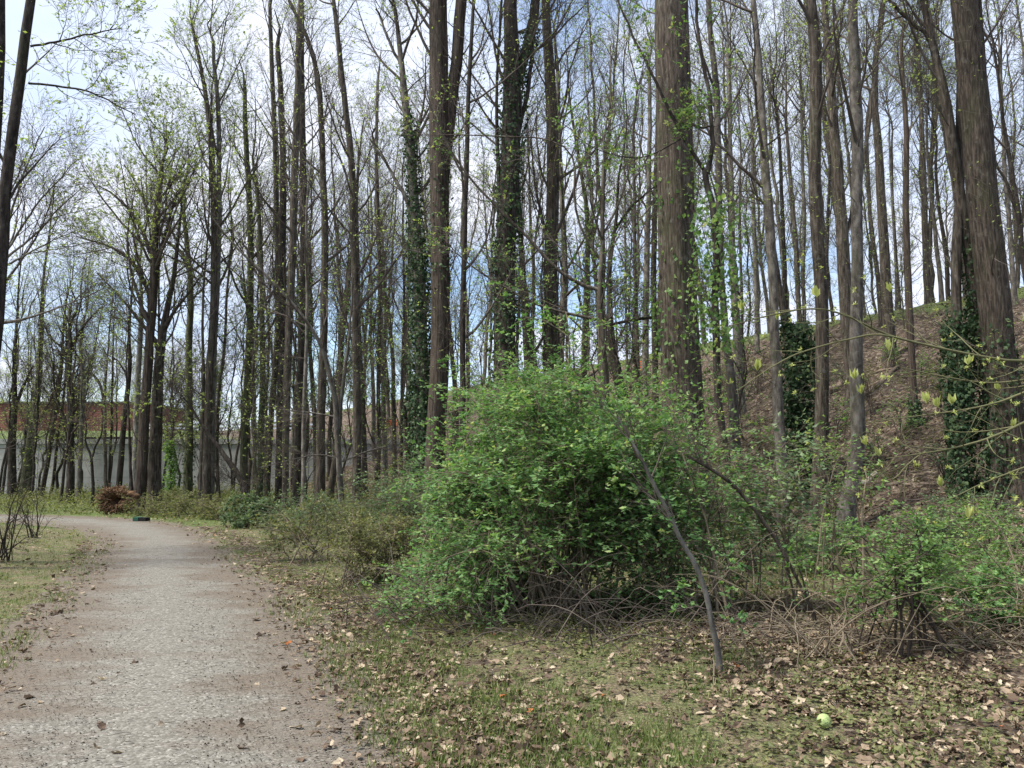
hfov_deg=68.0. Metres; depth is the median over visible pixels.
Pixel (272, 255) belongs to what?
tree
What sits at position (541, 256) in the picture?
tree
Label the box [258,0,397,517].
tree
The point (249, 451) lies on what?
tree
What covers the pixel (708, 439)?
slope seedling
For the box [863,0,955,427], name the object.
tree
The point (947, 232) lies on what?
tree
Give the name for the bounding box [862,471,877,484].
fallen log
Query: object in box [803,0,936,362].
tree
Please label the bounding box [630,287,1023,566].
hillside
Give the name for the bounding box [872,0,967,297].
tree
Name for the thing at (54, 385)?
tree
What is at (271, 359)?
tree
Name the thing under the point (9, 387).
tree
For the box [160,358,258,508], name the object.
tree
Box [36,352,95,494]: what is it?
tree
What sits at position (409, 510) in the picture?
leafy shrub
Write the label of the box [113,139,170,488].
tree
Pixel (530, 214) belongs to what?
tree
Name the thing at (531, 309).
sapling
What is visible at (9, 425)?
tree
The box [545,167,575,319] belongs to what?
tree
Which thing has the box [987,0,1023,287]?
tree
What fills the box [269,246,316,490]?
tree
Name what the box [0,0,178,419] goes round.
tree
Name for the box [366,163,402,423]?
tree
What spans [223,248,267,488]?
tree
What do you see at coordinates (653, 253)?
tree
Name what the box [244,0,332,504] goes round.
tree
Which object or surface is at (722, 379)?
slope seedling
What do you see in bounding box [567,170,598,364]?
tree
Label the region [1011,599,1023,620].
leafy shrub
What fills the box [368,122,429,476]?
tree
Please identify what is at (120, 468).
tree
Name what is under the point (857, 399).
tree
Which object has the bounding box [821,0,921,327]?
tree
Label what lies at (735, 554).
leafy shrub
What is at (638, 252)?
tree
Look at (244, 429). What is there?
tree
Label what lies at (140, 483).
tree
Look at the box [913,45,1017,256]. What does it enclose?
tree
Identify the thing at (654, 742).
grass
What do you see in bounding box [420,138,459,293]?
tree
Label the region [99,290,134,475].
tree
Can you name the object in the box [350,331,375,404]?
tree
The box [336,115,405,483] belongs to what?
tree
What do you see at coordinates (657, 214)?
tree
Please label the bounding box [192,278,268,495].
tree
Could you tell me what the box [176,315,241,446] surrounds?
tree
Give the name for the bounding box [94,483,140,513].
root plate
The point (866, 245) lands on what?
sapling
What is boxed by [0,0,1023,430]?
sky
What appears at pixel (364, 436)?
tree
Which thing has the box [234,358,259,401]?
tree
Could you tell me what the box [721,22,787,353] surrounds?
tree
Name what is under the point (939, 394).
slope seedling
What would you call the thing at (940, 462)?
slope seedling
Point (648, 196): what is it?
tree
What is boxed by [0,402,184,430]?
brick building
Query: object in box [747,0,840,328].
tree
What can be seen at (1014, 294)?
tree
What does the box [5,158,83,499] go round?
tree
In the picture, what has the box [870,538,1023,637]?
leafy shrub
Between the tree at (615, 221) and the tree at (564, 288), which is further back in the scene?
the tree at (564, 288)
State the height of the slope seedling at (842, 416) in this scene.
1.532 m
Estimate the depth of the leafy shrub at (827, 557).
10.94 m
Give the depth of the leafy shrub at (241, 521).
19.89 m
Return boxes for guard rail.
[149,423,312,430]
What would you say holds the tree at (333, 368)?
on the ground at (40, 561)
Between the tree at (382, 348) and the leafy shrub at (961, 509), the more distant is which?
the tree at (382, 348)
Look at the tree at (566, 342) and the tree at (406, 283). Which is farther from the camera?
the tree at (566, 342)
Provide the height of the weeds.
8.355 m
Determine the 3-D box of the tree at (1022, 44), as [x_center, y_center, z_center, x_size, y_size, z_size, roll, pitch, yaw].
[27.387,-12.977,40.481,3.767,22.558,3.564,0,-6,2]
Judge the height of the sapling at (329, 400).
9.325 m
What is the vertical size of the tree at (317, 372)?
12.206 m
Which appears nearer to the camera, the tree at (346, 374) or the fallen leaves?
the fallen leaves
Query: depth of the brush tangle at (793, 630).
6.38 m
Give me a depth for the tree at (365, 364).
36.74 m
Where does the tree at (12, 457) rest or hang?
on the ground at (40, 561)
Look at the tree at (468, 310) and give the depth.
46.06 m
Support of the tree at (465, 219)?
on the ground at (40, 561)
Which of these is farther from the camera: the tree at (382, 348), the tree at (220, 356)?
the tree at (220, 356)
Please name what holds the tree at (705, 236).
on the ground at (40, 561)
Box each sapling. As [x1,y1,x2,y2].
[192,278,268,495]
[233,303,279,497]
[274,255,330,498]
[287,258,370,498]
[316,232,411,496]
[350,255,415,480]
[445,264,478,515]
[458,231,518,464]
[515,217,577,517]
[547,226,606,494]
[567,192,658,429]
[573,189,660,500]
[577,376,758,670]
[671,415,820,629]
[695,174,768,440]
[744,197,815,356]
[846,193,879,334]
[878,172,920,328]
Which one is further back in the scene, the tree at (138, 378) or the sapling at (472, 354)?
the tree at (138, 378)
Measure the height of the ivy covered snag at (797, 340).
4.634 m
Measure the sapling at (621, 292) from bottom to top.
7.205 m
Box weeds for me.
[0,284,1023,767]
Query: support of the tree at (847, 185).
on the ground at (40, 561)
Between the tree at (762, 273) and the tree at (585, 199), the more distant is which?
the tree at (762, 273)
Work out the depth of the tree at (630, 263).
55.33 m
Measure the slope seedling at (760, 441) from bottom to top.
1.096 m
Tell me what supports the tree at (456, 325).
on the ground at (40, 561)
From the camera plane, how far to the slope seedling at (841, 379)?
23.15 m
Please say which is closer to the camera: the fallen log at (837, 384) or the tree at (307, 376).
the fallen log at (837, 384)
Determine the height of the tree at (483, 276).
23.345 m
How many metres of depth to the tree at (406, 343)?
50.95 m
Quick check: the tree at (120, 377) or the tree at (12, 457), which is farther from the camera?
the tree at (120, 377)
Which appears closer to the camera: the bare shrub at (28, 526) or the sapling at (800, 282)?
the bare shrub at (28, 526)
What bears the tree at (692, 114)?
on the ground at (40, 561)
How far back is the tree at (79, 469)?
35.03 m
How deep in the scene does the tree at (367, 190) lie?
39.24 m
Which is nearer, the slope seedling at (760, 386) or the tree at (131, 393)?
the slope seedling at (760, 386)
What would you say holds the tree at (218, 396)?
on the ground at (40, 561)
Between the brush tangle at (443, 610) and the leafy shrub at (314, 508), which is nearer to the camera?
the brush tangle at (443, 610)
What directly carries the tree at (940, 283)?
on the ground at (40, 561)
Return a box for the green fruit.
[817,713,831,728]
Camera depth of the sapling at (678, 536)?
5.93 m
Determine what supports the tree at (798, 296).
on the ground at (40, 561)
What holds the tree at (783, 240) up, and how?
on the ground at (40, 561)
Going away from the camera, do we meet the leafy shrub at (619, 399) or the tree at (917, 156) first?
the leafy shrub at (619, 399)
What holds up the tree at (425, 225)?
on the ground at (40, 561)
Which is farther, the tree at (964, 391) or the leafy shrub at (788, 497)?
the tree at (964, 391)
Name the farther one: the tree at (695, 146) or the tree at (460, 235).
the tree at (460, 235)
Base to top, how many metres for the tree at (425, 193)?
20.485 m
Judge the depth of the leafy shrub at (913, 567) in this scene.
6.40 m
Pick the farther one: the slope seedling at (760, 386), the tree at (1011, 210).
the tree at (1011, 210)
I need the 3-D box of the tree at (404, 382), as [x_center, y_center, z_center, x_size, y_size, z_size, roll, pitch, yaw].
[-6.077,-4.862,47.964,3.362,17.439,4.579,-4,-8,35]
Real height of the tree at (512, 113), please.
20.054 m
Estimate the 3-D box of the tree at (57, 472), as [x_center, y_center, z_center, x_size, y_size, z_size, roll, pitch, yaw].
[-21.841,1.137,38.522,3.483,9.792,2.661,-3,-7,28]
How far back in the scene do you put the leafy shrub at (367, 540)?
10.31 m
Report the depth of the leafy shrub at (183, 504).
24.06 m
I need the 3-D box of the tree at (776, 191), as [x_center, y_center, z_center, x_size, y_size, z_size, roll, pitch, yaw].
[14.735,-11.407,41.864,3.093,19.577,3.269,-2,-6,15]
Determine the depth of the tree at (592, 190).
42.97 m
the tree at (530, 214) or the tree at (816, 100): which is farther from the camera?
the tree at (530, 214)
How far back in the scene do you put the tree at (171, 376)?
98.91 m
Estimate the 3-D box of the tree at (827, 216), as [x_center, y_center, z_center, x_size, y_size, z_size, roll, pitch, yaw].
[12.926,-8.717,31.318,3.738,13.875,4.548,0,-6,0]
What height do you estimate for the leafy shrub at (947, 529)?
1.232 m
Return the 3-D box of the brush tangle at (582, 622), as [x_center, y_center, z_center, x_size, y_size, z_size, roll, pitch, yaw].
[1.208,1.810,7.012,3.988,1.057,2.680,0,-6,0]
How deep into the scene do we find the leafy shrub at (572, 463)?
7.96 m
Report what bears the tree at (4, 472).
on the ground at (40, 561)
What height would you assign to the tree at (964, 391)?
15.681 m
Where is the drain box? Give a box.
[133,517,149,520]
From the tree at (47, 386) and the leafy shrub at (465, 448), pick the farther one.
the tree at (47, 386)
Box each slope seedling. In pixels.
[707,422,728,450]
[721,358,726,396]
[723,372,758,427]
[741,430,774,465]
[747,352,770,393]
[829,354,844,393]
[829,389,850,445]
[843,362,899,416]
[847,429,908,469]
[870,335,906,367]
[876,386,930,440]
[895,348,942,391]
[922,440,972,481]
[923,359,950,417]
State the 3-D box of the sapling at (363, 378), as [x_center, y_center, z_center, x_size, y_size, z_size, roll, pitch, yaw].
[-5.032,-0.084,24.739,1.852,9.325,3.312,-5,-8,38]
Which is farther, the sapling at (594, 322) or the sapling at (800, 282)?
the sapling at (800, 282)
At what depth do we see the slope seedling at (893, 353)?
23.41 m
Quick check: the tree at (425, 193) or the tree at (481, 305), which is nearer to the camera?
the tree at (425, 193)
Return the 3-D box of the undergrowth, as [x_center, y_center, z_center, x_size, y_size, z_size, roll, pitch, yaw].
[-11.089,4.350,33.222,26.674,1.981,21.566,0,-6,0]
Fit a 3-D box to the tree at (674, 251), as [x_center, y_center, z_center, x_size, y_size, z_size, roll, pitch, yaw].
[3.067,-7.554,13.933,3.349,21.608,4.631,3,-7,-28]
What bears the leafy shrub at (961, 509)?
on the ground at (40, 561)
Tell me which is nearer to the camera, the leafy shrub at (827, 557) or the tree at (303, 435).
the leafy shrub at (827, 557)
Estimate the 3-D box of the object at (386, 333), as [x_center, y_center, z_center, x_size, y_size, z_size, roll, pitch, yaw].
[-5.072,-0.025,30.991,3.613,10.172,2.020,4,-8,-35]
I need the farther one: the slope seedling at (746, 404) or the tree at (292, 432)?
the tree at (292, 432)
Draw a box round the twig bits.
[0,544,1023,767]
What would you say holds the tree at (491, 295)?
on the ground at (40, 561)
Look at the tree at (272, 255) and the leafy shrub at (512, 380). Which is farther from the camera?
the tree at (272, 255)
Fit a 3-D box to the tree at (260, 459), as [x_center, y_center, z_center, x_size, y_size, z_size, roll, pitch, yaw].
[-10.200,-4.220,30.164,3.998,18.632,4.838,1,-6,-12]
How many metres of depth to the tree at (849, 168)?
35.11 m
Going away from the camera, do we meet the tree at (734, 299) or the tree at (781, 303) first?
the tree at (781, 303)
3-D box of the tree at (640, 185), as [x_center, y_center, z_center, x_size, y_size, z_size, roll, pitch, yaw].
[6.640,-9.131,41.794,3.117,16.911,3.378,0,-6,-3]
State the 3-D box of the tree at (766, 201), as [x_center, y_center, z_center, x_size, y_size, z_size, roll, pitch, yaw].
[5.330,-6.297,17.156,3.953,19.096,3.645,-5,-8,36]
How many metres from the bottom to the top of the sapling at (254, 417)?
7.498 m
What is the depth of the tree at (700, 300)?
50.78 m
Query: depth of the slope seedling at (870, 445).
17.40 m
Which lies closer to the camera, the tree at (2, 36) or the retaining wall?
the tree at (2, 36)
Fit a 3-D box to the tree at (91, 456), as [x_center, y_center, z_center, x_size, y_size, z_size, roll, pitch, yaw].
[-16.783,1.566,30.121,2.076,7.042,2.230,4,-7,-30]
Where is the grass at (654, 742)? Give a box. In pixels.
[0,510,1021,767]
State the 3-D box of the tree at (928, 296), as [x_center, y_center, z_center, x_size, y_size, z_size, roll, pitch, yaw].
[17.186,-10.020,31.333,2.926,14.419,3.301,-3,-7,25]
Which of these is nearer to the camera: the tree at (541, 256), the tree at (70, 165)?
the tree at (70, 165)
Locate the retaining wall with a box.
[0,437,403,493]
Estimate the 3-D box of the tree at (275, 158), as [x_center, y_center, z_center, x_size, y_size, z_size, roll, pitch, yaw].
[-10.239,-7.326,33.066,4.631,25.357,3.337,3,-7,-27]
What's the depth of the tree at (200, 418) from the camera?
40.32 m
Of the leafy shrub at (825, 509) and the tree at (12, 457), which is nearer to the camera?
the leafy shrub at (825, 509)
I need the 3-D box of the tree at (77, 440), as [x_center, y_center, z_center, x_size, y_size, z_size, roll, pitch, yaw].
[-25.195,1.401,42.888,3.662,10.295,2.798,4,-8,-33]
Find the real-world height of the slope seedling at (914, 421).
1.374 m
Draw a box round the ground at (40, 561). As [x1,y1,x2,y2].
[0,287,1023,767]
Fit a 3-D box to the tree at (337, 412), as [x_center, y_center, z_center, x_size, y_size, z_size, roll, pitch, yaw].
[-5.306,-0.751,18.585,6.150,9.175,2.268,0,-6,0]
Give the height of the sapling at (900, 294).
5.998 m
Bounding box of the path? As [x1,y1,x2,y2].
[0,514,477,767]
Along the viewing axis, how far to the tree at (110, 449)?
33.51 m
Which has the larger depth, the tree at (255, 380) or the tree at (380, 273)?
the tree at (255, 380)
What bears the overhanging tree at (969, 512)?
on the ground at (40, 561)
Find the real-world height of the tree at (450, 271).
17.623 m
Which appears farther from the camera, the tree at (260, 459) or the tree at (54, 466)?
the tree at (54, 466)
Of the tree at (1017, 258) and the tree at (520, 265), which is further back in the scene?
the tree at (1017, 258)
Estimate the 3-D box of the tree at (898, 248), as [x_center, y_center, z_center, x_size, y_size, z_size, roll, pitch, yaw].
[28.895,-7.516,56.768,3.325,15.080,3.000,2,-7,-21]
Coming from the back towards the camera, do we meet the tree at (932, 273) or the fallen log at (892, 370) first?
the tree at (932, 273)
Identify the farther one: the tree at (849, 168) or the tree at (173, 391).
the tree at (173, 391)
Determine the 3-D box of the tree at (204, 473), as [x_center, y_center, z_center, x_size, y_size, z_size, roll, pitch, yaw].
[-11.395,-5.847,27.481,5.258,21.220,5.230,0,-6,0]
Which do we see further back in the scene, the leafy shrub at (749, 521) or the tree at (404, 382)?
the tree at (404, 382)
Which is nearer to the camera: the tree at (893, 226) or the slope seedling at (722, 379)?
the slope seedling at (722, 379)
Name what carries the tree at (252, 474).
on the ground at (40, 561)
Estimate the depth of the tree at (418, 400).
18.48 m
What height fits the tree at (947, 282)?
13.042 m
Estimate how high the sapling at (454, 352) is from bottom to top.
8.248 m
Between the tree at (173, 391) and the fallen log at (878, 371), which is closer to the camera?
the fallen log at (878, 371)
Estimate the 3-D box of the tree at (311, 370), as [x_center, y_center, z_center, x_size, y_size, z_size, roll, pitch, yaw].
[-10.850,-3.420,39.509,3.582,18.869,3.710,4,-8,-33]
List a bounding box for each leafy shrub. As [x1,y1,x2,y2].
[118,485,193,516]
[152,485,227,517]
[191,494,254,519]
[219,489,285,528]
[242,483,363,541]
[243,483,385,566]
[264,495,363,529]
[281,444,463,547]
[293,494,429,590]
[300,490,411,532]
[328,251,770,642]
[353,408,563,616]
[356,452,447,533]
[447,323,580,553]
[521,354,662,551]
[566,382,828,626]
[628,353,806,576]
[673,488,801,593]
[711,507,781,559]
[714,409,862,610]
[755,414,905,597]
[756,507,895,577]
[767,482,985,659]
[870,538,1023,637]
[883,484,1023,557]
[904,503,1023,620]
[920,494,1023,584]
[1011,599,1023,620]
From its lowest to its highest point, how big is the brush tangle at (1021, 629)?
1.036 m
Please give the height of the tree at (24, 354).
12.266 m
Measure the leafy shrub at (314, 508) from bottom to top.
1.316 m
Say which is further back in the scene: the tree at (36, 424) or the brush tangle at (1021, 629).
the tree at (36, 424)
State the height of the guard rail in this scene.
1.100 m
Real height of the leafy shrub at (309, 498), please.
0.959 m
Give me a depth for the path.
5.95 m
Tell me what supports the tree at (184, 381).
on the ground at (40, 561)
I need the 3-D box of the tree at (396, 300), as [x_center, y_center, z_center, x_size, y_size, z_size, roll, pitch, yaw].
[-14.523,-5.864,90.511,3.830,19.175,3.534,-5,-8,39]
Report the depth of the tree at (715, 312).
11.83 m
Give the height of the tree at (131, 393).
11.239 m
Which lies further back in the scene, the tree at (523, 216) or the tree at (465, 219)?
the tree at (523, 216)
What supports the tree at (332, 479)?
on the ground at (40, 561)
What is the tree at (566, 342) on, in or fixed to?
on the ground at (40, 561)
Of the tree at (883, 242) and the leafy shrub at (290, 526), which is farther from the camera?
the tree at (883, 242)
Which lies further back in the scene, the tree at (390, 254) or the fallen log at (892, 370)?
the tree at (390, 254)
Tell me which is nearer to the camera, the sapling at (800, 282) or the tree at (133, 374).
the sapling at (800, 282)
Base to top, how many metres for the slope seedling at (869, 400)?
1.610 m
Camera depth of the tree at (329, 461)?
42.91 m
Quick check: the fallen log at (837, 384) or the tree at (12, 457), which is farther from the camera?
the tree at (12, 457)
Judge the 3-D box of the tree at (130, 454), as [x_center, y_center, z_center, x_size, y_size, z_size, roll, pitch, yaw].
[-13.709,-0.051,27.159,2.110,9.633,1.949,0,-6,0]
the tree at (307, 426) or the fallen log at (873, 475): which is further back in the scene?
the tree at (307, 426)
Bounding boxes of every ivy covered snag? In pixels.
[161,438,183,501]
[399,402,413,495]
[772,313,839,498]
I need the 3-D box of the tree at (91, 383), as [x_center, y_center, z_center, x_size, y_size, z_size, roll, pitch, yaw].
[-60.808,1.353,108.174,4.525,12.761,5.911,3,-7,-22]
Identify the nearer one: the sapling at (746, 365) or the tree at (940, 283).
the sapling at (746, 365)
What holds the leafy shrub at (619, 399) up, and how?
on the ground at (40, 561)
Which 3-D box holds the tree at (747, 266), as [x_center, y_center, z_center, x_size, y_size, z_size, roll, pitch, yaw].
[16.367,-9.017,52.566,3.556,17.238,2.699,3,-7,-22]
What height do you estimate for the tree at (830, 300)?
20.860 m
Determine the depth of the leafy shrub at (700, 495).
7.94 m
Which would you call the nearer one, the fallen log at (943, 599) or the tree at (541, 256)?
the fallen log at (943, 599)
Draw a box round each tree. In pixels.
[0,0,43,393]
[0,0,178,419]
[0,71,164,504]
[0,170,59,500]
[0,247,45,494]
[0,274,38,491]
[0,363,20,401]
[4,318,78,487]
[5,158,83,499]
[14,253,59,497]
[14,272,46,453]
[23,205,105,497]
[26,306,99,475]
[28,58,215,511]
[28,242,119,503]
[29,245,93,497]
[36,321,101,488]
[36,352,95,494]
[40,215,117,499]
[40,363,62,401]
[49,308,117,495]
[52,230,107,504]
[56,293,122,488]
[57,89,245,509]
[58,338,118,506]
[73,156,198,485]
[77,350,100,401]
[82,220,131,487]
[88,343,133,401]
[93,133,238,504]
[96,254,155,490]
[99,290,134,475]
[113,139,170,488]
[119,345,155,401]
[122,0,273,510]
[126,320,155,489]
[146,331,200,491]
[151,353,184,402]
[153,332,192,493]
[154,245,197,494]
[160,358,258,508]
[161,0,287,502]
[168,98,258,501]
[172,364,200,412]
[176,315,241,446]
[183,353,223,480]
[185,177,410,524]
[190,22,294,503]
[199,344,230,417]
[204,64,298,505]
[219,290,245,490]
[220,132,292,494]
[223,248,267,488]
[225,162,298,420]
[226,168,299,491]
[227,0,320,500]
[227,0,347,512]
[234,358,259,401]
[237,201,298,487]
[239,0,357,511]
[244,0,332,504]
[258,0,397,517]
[260,0,359,505]
[260,139,327,492]
[266,131,332,460]
[267,0,430,516]
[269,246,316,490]
[286,139,336,491]
[291,362,314,402]
[308,97,380,498]
[309,344,335,411]
[314,265,350,484]
[318,206,380,491]
[323,0,502,529]
[326,75,397,501]
[326,182,372,480]
[329,68,429,500]
[335,346,351,409]
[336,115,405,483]
[341,23,407,497]
[344,160,384,448]
[345,0,519,539]
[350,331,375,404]
[354,126,411,460]
[362,161,406,437]
[365,131,429,453]
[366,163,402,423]
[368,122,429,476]
[381,2,656,557]
[383,260,401,355]
[388,266,409,408]
[388,337,414,390]
[389,93,459,293]
[395,193,430,436]
[397,125,430,313]
[402,0,564,537]
[408,0,596,534]
[420,120,462,448]
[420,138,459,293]
[450,125,488,387]
[450,281,459,374]
[454,219,485,415]
[461,102,502,383]
[467,0,588,529]
[471,275,492,353]
[478,0,635,530]
[478,190,525,380]
[515,113,545,376]
[521,83,569,372]
[525,0,649,497]
[528,0,645,383]
[529,5,708,439]
[529,157,570,351]
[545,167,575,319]
[552,0,764,573]
[559,187,578,364]
[564,0,644,370]
[566,7,633,370]
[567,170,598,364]
[571,0,771,563]
[574,1,660,398]
[596,0,660,423]
[596,0,700,434]
[602,70,652,363]
[606,7,700,430]
[617,182,643,333]
[641,63,697,352]
[643,0,780,473]
[652,27,707,186]
[690,23,721,253]
[691,0,784,415]
[691,0,840,523]
[691,55,713,343]
[692,0,775,309]
[692,0,815,448]
[692,120,708,257]
[694,13,777,376]
[698,167,736,290]
[709,253,1023,545]
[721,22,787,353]
[725,150,767,333]
[729,0,838,331]
[734,36,793,332]
[734,135,768,335]
[737,0,835,379]
[738,0,902,523]
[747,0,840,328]
[754,17,806,321]
[763,0,921,406]
[768,0,849,202]
[771,119,822,306]
[773,56,845,320]
[784,0,938,537]
[787,4,877,285]
[788,7,833,238]
[797,52,851,282]
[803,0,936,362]
[818,0,888,314]
[820,0,1023,503]
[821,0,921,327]
[843,105,891,313]
[847,19,928,309]
[862,27,937,309]
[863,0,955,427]
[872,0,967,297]
[877,0,1023,512]
[878,28,965,300]
[883,131,940,274]
[885,189,923,308]
[886,0,954,303]
[889,20,955,301]
[890,0,955,302]
[903,3,955,243]
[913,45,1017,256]
[923,0,1023,321]
[932,148,953,291]
[933,32,1012,190]
[942,0,1023,305]
[982,0,1023,170]
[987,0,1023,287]
[996,124,1022,280]
[998,151,1023,286]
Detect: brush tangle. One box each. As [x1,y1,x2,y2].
[251,519,648,645]
[435,520,859,665]
[630,533,1020,697]
[804,524,1023,667]
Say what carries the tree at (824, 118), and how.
on the ground at (40, 561)
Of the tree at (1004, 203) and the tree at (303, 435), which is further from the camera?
the tree at (1004, 203)
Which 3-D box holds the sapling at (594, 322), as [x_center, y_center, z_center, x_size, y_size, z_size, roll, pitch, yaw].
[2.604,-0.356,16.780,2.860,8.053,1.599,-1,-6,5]
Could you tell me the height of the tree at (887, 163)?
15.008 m
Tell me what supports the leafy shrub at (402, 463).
on the ground at (40, 561)
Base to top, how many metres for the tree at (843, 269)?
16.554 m
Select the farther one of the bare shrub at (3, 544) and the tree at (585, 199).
the tree at (585, 199)
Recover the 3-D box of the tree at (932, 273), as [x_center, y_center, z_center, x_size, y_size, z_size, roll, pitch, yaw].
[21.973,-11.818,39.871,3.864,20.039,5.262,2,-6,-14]
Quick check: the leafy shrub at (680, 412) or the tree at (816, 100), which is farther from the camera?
the tree at (816, 100)
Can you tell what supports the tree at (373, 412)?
on the ground at (40, 561)
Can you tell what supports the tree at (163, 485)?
on the ground at (40, 561)
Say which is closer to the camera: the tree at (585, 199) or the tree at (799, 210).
the tree at (585, 199)
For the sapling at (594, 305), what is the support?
on the ground at (40, 561)
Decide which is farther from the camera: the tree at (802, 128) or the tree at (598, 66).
the tree at (598, 66)
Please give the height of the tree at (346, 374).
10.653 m
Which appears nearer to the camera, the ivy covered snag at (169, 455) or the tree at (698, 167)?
the ivy covered snag at (169, 455)
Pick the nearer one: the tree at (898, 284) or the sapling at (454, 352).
the sapling at (454, 352)
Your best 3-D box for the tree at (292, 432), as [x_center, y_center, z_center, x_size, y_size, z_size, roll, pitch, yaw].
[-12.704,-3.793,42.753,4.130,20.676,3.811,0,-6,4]
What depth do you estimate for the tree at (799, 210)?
60.28 m
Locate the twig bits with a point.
(529, 688)
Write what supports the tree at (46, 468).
on the ground at (40, 561)
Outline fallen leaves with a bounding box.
[0,286,1023,767]
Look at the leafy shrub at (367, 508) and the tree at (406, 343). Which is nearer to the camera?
the leafy shrub at (367, 508)
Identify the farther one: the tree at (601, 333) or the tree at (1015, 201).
the tree at (1015, 201)
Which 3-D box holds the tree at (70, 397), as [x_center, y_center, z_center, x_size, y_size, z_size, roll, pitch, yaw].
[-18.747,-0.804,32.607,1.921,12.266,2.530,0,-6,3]
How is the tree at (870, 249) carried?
on the ground at (40, 561)
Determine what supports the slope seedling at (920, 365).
on the ground at (40, 561)
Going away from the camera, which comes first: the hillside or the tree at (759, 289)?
the hillside
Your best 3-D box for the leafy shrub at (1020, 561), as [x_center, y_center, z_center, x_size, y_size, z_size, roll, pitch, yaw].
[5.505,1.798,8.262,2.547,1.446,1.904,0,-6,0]
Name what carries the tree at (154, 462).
on the ground at (40, 561)
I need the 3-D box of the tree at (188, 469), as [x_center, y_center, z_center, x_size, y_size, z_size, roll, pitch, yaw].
[-14.640,-2.764,31.261,6.343,15.877,4.006,0,-6,0]
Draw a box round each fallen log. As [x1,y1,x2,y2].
[568,590,647,607]
[829,380,844,393]
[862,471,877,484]
[866,481,936,489]
[870,366,903,374]
[874,365,899,388]
[892,595,1018,603]
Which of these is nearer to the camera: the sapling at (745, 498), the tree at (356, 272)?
the sapling at (745, 498)
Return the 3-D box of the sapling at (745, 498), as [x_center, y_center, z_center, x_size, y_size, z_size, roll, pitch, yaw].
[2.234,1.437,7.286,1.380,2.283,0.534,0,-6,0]
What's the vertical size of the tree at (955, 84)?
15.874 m
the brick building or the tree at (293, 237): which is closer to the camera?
the tree at (293, 237)
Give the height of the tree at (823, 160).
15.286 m
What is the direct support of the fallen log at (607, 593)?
on the ground at (40, 561)
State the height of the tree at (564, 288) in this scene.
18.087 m
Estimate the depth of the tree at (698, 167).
55.62 m
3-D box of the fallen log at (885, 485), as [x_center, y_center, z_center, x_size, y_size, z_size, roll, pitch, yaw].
[8.161,2.136,15.879,0.110,0.210,1.610,5,-8,-37]
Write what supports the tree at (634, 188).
on the ground at (40, 561)
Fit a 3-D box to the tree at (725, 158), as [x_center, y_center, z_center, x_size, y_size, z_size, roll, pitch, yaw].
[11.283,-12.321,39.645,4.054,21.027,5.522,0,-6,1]
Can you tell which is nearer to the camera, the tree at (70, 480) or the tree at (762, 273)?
the tree at (70, 480)
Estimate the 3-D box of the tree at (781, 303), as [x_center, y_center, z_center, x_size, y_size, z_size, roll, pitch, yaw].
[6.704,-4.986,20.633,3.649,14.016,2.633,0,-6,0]
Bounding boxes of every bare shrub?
[0,466,57,560]
[0,478,71,537]
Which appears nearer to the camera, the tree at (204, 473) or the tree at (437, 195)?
the tree at (437, 195)
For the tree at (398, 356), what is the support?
on the ground at (40, 561)
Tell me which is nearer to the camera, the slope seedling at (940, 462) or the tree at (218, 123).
the slope seedling at (940, 462)
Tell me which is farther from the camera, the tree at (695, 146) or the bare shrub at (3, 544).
the tree at (695, 146)
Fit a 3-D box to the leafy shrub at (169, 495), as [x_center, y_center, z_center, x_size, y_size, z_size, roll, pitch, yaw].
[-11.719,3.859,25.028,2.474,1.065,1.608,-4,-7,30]
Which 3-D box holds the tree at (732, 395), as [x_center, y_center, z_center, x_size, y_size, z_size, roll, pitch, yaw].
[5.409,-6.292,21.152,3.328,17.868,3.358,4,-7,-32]
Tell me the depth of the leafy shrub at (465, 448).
8.63 m
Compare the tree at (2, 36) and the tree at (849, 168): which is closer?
the tree at (2, 36)
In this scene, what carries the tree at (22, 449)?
on the ground at (40, 561)
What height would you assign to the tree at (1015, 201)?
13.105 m
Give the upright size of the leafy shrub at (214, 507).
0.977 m
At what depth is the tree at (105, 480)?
33.12 m
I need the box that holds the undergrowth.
[0,462,458,520]
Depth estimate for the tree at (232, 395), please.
42.25 m
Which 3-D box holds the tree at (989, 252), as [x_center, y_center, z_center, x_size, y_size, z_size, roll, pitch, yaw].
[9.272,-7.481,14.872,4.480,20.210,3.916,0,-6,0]
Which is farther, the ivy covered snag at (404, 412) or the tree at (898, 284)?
the tree at (898, 284)
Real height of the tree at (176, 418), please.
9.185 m
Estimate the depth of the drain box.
22.55 m
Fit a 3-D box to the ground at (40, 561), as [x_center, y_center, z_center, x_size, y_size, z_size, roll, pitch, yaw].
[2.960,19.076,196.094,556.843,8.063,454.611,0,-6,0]
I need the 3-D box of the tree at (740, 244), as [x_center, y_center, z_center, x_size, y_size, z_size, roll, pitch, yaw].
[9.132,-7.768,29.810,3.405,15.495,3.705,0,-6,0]

